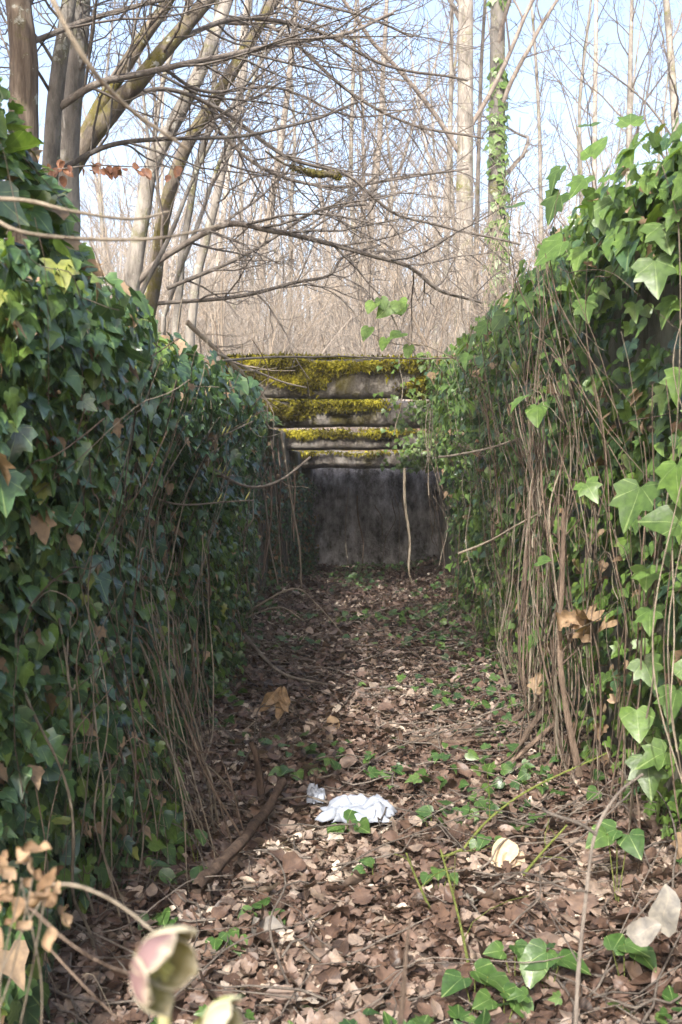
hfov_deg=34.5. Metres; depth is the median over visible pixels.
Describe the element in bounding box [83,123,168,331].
sapling
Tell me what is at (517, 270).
sapling
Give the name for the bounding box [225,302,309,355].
sapling
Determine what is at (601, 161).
bare tree
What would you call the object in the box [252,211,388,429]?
sapling
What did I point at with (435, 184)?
bare tree
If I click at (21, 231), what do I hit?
arching cane
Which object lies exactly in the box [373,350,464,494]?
ivy
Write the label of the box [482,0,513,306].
climbing ivy
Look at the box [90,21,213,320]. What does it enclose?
bare tree
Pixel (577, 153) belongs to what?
bare tree
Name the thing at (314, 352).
sapling
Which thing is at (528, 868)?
green cane
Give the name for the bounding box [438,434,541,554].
crossing vine
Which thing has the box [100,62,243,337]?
bare tree
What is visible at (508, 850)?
shell
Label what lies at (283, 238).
bare tree
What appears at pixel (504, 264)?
sapling
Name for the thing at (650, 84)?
bare tree
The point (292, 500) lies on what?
hanging root
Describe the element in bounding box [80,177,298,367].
sapling
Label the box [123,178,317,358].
sapling
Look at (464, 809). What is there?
bramble
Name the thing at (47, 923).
dead stalk
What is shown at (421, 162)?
bare tree
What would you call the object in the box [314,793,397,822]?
tissue
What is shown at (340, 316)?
sapling
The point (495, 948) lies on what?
bramble
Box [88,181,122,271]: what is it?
bare tree
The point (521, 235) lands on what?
sapling
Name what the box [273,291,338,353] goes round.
sapling
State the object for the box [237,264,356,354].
sapling
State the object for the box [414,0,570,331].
bare tree
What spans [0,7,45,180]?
bare tree
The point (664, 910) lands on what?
dead leaf
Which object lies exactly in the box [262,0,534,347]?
bare tree
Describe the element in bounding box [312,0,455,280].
bare tree
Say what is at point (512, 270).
sapling
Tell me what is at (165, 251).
sapling
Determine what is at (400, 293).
sapling
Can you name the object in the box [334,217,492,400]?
sapling
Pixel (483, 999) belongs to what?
bramble
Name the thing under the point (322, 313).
sapling
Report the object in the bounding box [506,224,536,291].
sapling
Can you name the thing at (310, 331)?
sapling
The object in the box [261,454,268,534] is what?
hanging root
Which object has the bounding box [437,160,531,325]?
sapling
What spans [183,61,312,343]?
bare tree
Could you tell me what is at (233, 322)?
sapling
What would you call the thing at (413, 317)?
sapling
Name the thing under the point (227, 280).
sapling
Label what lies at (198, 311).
sapling
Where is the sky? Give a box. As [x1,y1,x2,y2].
[0,0,681,353]
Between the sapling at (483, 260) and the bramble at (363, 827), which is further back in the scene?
the sapling at (483, 260)
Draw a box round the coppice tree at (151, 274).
[90,0,565,403]
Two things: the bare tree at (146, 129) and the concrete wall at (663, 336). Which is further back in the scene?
the bare tree at (146, 129)
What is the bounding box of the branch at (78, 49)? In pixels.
[50,0,188,149]
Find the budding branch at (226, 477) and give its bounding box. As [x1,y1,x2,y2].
[158,381,310,505]
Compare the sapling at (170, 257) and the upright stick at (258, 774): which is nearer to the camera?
the upright stick at (258, 774)
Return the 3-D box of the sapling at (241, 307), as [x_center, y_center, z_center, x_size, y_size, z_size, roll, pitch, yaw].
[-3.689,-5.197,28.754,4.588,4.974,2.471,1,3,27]
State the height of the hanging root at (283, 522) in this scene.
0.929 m
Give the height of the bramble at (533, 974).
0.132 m
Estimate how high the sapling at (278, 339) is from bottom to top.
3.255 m
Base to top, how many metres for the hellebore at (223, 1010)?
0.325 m
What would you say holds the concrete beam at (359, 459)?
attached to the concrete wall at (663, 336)
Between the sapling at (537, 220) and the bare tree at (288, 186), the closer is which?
the sapling at (537, 220)
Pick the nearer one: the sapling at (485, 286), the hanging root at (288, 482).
the hanging root at (288, 482)
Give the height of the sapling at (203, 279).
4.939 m
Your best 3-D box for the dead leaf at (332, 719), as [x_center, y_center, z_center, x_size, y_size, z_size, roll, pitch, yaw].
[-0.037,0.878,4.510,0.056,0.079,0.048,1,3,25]
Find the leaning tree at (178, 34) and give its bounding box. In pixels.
[52,0,575,343]
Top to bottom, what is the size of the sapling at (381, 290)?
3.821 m
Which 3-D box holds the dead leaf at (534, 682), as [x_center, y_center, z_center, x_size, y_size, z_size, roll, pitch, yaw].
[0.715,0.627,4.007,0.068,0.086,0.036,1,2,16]
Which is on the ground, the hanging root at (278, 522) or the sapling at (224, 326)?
the sapling at (224, 326)
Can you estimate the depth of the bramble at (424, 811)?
3.25 m
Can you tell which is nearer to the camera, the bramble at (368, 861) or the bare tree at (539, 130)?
the bramble at (368, 861)
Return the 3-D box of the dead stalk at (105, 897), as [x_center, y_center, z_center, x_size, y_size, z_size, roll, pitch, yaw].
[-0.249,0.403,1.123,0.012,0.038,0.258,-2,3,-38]
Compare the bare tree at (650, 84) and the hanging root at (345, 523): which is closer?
the hanging root at (345, 523)
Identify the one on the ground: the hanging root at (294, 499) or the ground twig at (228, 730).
the ground twig at (228, 730)
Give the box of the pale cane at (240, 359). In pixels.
[191,355,474,364]
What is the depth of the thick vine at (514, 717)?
4.35 m
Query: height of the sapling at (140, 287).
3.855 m
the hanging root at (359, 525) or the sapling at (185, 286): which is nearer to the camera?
the hanging root at (359, 525)
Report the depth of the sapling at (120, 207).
14.69 m
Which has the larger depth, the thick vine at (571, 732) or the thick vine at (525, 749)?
the thick vine at (525, 749)
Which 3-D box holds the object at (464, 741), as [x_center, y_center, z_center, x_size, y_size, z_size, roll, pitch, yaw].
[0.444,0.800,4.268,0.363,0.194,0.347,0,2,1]
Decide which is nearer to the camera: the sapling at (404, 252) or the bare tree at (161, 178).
the sapling at (404, 252)
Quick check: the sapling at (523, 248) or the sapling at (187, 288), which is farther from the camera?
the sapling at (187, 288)
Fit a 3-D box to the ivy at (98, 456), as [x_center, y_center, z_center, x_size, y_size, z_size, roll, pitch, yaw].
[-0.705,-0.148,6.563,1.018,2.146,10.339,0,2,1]
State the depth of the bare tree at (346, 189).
37.76 m
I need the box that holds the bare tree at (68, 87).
[0,0,494,249]
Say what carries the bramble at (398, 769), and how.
on the ground
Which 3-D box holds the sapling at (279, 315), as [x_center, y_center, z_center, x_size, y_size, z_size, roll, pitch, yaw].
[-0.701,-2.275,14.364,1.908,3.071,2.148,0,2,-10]
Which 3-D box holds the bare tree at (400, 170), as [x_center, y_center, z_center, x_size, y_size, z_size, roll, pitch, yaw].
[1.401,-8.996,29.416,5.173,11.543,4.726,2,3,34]
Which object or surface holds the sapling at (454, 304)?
on the ground
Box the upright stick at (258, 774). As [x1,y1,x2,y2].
[239,738,270,803]
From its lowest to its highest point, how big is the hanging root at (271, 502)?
0.832 m
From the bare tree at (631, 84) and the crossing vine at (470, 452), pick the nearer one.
the crossing vine at (470, 452)
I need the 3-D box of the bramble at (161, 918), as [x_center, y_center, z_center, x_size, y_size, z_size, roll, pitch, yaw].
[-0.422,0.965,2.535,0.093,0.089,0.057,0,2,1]
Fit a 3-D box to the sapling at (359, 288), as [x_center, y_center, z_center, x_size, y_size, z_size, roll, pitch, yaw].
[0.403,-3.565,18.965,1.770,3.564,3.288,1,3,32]
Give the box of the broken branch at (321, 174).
[265,150,342,180]
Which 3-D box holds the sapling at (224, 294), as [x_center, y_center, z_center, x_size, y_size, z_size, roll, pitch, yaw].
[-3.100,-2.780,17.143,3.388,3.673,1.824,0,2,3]
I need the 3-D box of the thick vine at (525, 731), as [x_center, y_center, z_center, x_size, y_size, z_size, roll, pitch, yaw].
[0.840,0.704,4.046,0.543,0.384,0.222,-2,3,-42]
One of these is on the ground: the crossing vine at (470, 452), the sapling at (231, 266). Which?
the sapling at (231, 266)
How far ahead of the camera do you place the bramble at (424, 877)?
2.77 m
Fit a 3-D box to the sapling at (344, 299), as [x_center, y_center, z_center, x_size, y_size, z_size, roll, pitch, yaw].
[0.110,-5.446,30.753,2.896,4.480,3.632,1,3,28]
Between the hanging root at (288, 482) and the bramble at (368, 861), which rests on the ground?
the bramble at (368, 861)
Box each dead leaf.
[115,736,124,759]
[251,916,284,933]
[257,686,290,720]
[326,715,339,728]
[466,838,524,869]
[466,885,485,901]
[527,672,544,694]
[556,603,604,642]
[626,917,661,946]
[648,884,680,936]
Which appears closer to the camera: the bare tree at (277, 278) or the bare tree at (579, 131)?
the bare tree at (579, 131)
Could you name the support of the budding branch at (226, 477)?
attached to the ivy at (98, 456)
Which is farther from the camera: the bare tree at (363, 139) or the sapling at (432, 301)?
the bare tree at (363, 139)
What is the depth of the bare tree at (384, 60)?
28.34 m
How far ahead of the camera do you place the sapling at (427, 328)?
14.30 m
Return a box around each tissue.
[306,783,325,803]
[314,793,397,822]
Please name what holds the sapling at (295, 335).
on the ground
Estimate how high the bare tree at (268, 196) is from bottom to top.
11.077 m
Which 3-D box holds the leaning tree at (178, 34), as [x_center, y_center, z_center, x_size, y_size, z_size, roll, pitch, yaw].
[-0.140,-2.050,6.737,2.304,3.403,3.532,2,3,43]
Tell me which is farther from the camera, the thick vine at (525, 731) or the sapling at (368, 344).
the sapling at (368, 344)
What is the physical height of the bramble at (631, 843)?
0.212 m
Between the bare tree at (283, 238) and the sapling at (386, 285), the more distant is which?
the bare tree at (283, 238)
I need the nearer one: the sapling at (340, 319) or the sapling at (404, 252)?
the sapling at (404, 252)
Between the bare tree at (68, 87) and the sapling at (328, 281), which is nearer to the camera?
the bare tree at (68, 87)
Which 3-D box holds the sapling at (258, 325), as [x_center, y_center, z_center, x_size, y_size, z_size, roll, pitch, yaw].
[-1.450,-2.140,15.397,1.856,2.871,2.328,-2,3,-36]
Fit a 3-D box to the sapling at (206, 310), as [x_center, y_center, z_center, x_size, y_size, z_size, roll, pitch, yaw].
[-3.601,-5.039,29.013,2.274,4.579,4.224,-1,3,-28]
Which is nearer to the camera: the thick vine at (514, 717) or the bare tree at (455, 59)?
the thick vine at (514, 717)
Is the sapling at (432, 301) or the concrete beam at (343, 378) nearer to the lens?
the concrete beam at (343, 378)
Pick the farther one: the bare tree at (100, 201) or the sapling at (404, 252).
the bare tree at (100, 201)
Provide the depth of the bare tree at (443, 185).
40.51 m
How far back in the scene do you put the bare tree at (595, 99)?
19.75 m
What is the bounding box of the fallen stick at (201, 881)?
[190,778,286,893]
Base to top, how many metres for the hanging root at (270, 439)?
0.980 m
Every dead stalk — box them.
[28,907,130,1018]
[51,882,154,932]
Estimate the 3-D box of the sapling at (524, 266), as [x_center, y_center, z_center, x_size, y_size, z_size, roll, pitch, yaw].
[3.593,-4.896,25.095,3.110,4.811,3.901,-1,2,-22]
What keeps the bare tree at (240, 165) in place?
on the ground
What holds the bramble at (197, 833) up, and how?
on the ground
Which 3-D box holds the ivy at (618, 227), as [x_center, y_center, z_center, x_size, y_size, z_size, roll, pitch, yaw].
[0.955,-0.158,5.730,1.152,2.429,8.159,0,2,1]
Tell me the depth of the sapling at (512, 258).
17.25 m
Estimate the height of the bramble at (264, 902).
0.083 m
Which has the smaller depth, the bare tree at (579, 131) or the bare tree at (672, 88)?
the bare tree at (672, 88)
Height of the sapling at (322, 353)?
4.535 m
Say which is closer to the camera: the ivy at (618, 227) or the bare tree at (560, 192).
the ivy at (618, 227)
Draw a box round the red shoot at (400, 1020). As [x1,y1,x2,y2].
[397,918,410,1023]
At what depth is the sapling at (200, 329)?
21.26 m
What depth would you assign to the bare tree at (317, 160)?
43.15 m
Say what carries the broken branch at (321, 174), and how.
attached to the leaning tree at (178, 34)
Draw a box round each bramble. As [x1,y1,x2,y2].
[131,859,176,883]
[138,907,178,933]
[167,865,206,886]
[174,829,207,861]
[205,927,247,955]
[237,897,285,924]
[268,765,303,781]
[327,809,369,840]
[351,857,374,883]
[380,765,405,782]
[415,805,446,826]
[420,866,458,887]
[441,958,510,1013]
[442,805,479,825]
[469,834,501,854]
[472,982,533,1018]
[483,939,527,975]
[519,938,590,988]
[585,819,644,901]
[603,933,656,980]
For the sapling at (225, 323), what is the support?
on the ground
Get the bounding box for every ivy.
[0,76,320,1023]
[70,554,681,1023]
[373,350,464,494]
[402,10,681,876]
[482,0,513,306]
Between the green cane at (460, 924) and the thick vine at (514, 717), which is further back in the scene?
the thick vine at (514, 717)
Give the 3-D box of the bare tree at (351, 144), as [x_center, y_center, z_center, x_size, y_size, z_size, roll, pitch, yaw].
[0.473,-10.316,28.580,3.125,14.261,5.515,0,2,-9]
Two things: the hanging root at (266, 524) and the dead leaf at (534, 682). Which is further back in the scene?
the hanging root at (266, 524)
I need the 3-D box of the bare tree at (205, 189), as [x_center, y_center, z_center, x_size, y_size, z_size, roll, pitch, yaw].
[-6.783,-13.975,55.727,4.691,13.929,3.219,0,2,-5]
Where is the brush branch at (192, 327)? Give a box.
[185,320,306,444]
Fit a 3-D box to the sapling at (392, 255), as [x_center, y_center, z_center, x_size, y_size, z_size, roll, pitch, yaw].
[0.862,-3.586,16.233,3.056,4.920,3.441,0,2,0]
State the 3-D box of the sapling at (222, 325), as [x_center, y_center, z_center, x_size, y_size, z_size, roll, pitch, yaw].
[-1.208,-3.144,14.532,3.109,4.811,3.900,2,3,34]
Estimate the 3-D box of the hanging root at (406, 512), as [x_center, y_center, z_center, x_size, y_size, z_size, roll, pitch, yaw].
[0.535,0.105,8.321,0.128,0.876,0.228,0,2,1]
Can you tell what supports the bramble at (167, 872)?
on the ground
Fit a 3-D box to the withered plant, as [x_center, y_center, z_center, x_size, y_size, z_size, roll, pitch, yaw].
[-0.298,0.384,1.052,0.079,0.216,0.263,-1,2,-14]
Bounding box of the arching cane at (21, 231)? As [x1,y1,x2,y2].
[0,196,219,240]
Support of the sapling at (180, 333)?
on the ground
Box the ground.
[49,398,681,1018]
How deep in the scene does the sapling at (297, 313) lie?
18.36 m
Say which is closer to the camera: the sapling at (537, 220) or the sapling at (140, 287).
the sapling at (537, 220)
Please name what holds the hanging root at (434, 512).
hanging from the concrete wall at (663, 336)
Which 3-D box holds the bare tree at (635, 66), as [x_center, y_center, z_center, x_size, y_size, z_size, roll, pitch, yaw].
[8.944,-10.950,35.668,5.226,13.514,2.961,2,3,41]
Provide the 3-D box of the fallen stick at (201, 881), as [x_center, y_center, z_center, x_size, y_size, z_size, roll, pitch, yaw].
[-0.288,0.862,3.021,0.096,0.092,0.868,0,2,10]
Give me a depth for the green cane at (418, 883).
2.69 m
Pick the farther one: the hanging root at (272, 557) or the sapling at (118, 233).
the sapling at (118, 233)
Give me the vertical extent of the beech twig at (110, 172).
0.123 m
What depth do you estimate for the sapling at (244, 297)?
28.49 m
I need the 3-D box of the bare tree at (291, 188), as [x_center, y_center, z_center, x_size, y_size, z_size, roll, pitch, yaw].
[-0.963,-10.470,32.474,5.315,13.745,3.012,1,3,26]
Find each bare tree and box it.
[0,0,494,249]
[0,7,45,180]
[41,96,124,284]
[44,1,141,295]
[81,0,228,319]
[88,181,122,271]
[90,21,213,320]
[91,15,216,325]
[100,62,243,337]
[110,11,279,321]
[120,112,154,267]
[126,0,373,342]
[173,124,240,284]
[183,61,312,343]
[188,151,242,351]
[189,0,284,353]
[202,60,326,351]
[204,158,250,315]
[211,6,349,341]
[221,0,408,352]
[227,0,379,346]
[236,128,338,330]
[237,95,324,349]
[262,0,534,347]
[267,4,360,332]
[302,0,418,355]
[305,7,425,309]
[307,0,486,349]
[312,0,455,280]
[313,0,507,354]
[320,98,395,335]
[329,0,587,354]
[345,39,486,334]
[357,1,487,307]
[358,8,432,331]
[361,2,534,346]
[364,2,487,356]
[404,61,473,345]
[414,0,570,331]
[432,1,571,267]
[444,41,558,298]
[473,0,578,312]
[476,0,667,225]
[506,0,625,261]
[510,46,607,256]
[519,0,625,249]
[526,121,575,261]
[527,0,681,168]
[528,166,567,230]
[533,0,681,208]
[561,0,681,225]
[577,61,641,181]
[583,0,681,169]
[590,76,624,197]
[622,0,681,173]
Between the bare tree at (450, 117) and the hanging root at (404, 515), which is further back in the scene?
the bare tree at (450, 117)
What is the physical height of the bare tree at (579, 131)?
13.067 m
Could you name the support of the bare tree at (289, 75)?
on the ground
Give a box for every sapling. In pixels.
[79,150,183,335]
[80,174,216,327]
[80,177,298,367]
[80,180,266,348]
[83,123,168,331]
[87,134,248,351]
[89,185,239,352]
[89,215,244,354]
[90,224,242,341]
[96,234,232,331]
[98,65,384,354]
[105,243,214,333]
[108,118,407,428]
[111,150,233,306]
[112,197,199,332]
[115,221,249,352]
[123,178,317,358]
[127,123,299,358]
[137,263,218,364]
[152,236,218,358]
[157,266,324,358]
[158,234,245,352]
[161,206,324,398]
[162,292,234,355]
[164,165,288,358]
[169,217,276,356]
[183,269,273,354]
[185,291,264,357]
[187,281,251,359]
[200,174,333,357]
[201,237,280,351]
[206,126,453,431]
[210,209,337,398]
[219,205,356,430]
[219,224,358,354]
[220,228,343,429]
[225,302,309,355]
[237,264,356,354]
[249,69,508,427]
[249,250,363,345]
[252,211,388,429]
[263,305,328,353]
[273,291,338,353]
[277,272,340,352]
[283,273,362,355]
[287,104,485,428]
[287,244,406,354]
[288,232,384,353]
[289,146,443,398]
[295,223,353,353]
[296,57,499,428]
[301,204,435,356]
[302,119,487,428]
[304,79,474,427]
[305,269,417,353]
[309,216,443,400]
[316,258,373,354]
[321,200,455,353]
[324,218,446,428]
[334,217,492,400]
[353,134,516,399]
[372,210,508,352]
[391,96,628,348]
[403,166,541,344]
[406,206,568,341]
[407,230,506,352]
[429,145,626,349]
[433,204,534,336]
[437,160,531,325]
[449,192,569,315]
[452,217,543,325]
[464,239,532,317]
[483,183,569,282]
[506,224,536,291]
[520,179,564,251]
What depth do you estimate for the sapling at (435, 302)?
20.56 m
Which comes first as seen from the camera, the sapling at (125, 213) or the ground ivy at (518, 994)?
the ground ivy at (518, 994)
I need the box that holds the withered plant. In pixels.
[0,840,71,1023]
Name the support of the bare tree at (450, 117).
on the ground
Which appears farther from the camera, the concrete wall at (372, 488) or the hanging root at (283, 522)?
the concrete wall at (372, 488)
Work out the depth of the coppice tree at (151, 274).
7.25 m
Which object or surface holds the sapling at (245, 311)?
on the ground
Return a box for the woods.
[3,141,654,356]
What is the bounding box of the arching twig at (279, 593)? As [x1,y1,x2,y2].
[241,588,343,636]
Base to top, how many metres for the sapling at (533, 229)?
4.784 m
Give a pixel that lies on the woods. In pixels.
(518, 219)
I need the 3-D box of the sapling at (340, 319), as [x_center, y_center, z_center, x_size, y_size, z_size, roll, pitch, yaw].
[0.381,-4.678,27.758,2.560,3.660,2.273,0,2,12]
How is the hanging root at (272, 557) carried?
hanging from the concrete wall at (294, 456)
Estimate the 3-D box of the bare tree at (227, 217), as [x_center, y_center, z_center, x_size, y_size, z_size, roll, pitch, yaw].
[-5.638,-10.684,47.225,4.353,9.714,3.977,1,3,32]
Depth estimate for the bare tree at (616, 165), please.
32.12 m
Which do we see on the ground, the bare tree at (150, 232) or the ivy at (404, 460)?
the bare tree at (150, 232)
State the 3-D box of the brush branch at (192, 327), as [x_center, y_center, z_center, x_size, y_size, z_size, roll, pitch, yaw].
[-0.588,-0.806,7.130,0.680,0.738,1.126,0,2,1]
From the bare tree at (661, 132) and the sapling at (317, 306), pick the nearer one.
the sapling at (317, 306)
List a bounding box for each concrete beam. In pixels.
[216,351,474,399]
[262,398,461,428]
[270,427,452,450]
[292,450,444,468]
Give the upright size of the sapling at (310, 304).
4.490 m
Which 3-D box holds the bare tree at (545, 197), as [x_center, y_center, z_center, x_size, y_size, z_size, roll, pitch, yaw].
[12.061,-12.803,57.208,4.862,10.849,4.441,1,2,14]
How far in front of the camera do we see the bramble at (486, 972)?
2.18 m
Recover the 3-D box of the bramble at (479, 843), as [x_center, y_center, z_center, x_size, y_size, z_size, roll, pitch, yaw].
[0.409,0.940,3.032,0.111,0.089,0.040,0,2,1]
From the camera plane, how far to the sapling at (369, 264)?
19.10 m
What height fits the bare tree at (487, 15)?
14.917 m
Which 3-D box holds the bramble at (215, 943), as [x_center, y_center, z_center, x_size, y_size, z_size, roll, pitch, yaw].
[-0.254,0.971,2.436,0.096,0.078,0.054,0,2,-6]
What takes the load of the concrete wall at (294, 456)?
on the ground
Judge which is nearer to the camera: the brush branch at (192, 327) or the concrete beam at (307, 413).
the brush branch at (192, 327)
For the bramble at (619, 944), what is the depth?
2.22 m
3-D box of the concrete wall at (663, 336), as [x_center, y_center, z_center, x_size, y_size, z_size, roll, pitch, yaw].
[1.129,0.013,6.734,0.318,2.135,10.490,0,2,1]
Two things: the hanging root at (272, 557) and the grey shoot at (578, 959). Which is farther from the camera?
the hanging root at (272, 557)
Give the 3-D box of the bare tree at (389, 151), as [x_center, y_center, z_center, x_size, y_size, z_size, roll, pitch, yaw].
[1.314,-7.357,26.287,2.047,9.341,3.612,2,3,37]
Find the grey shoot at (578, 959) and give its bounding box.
[482,769,643,1023]
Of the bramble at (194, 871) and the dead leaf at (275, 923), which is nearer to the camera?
the dead leaf at (275, 923)
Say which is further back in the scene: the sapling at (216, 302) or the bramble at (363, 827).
the sapling at (216, 302)
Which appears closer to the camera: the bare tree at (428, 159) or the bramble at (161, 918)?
the bramble at (161, 918)
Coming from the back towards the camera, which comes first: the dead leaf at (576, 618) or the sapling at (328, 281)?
the sapling at (328, 281)
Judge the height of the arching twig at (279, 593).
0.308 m
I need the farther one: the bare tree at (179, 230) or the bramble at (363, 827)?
the bare tree at (179, 230)
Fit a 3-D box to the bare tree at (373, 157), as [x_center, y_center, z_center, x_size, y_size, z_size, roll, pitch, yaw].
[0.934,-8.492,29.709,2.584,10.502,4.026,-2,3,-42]
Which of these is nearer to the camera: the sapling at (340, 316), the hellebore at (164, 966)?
the hellebore at (164, 966)
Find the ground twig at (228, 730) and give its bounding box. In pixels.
[193,721,254,733]
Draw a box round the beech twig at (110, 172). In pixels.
[47,159,189,187]
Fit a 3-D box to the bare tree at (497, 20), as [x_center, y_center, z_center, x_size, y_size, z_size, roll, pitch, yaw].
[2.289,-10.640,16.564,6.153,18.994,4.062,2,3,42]
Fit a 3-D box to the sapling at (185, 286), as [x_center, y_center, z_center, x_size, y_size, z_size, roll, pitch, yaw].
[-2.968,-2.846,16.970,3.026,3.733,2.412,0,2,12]
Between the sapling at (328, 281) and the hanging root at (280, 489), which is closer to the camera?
the hanging root at (280, 489)
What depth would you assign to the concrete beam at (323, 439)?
10.21 m
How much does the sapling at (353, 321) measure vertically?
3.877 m
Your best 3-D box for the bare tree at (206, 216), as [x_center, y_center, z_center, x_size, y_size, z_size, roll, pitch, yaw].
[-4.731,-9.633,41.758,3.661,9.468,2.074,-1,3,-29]
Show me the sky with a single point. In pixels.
(520, 120)
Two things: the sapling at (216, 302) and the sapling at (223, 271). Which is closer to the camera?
the sapling at (216, 302)
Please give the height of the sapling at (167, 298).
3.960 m
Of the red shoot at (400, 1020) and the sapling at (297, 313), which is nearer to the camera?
the red shoot at (400, 1020)
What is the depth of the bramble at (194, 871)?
2.79 m
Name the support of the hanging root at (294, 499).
hanging from the concrete wall at (294, 456)
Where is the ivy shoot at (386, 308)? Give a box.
[361,296,460,362]
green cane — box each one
[394,852,452,908]
[439,749,606,857]
[440,848,528,962]
[522,818,567,875]
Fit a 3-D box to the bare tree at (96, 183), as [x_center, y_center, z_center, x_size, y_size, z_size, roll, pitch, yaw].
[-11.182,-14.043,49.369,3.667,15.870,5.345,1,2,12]
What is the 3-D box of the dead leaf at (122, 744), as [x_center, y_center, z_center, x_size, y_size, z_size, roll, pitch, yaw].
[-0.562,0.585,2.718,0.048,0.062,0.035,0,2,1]
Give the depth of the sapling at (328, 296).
31.30 m
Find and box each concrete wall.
[5,401,312,625]
[312,468,439,567]
[439,220,681,821]
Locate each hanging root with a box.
[259,465,278,584]
[261,437,267,594]
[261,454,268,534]
[262,466,277,578]
[269,437,281,556]
[272,440,282,590]
[273,438,280,553]
[280,430,301,588]
[281,469,289,564]
[286,467,295,541]
[288,457,292,551]
[345,488,348,560]
[356,496,363,562]
[401,475,408,563]
[403,468,417,584]
[426,483,434,544]
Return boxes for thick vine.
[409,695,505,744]
[478,703,558,771]
[489,645,572,732]
[503,655,591,757]
[547,507,591,776]
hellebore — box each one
[130,925,198,1023]
[194,995,242,1023]
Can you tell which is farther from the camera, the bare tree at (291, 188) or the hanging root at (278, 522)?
the bare tree at (291, 188)
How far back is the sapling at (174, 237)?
17.13 m
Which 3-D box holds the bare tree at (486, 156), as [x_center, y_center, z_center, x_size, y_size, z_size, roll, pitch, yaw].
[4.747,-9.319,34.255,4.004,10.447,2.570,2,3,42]
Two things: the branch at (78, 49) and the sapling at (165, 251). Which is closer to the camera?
the branch at (78, 49)
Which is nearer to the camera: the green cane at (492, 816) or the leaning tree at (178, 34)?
the green cane at (492, 816)
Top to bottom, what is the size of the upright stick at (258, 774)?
0.208 m
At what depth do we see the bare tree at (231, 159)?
19.71 m
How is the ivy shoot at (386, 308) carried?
attached to the ivy at (618, 227)
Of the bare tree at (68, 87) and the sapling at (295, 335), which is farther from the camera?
the sapling at (295, 335)
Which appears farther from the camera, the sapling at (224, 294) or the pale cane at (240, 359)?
the sapling at (224, 294)

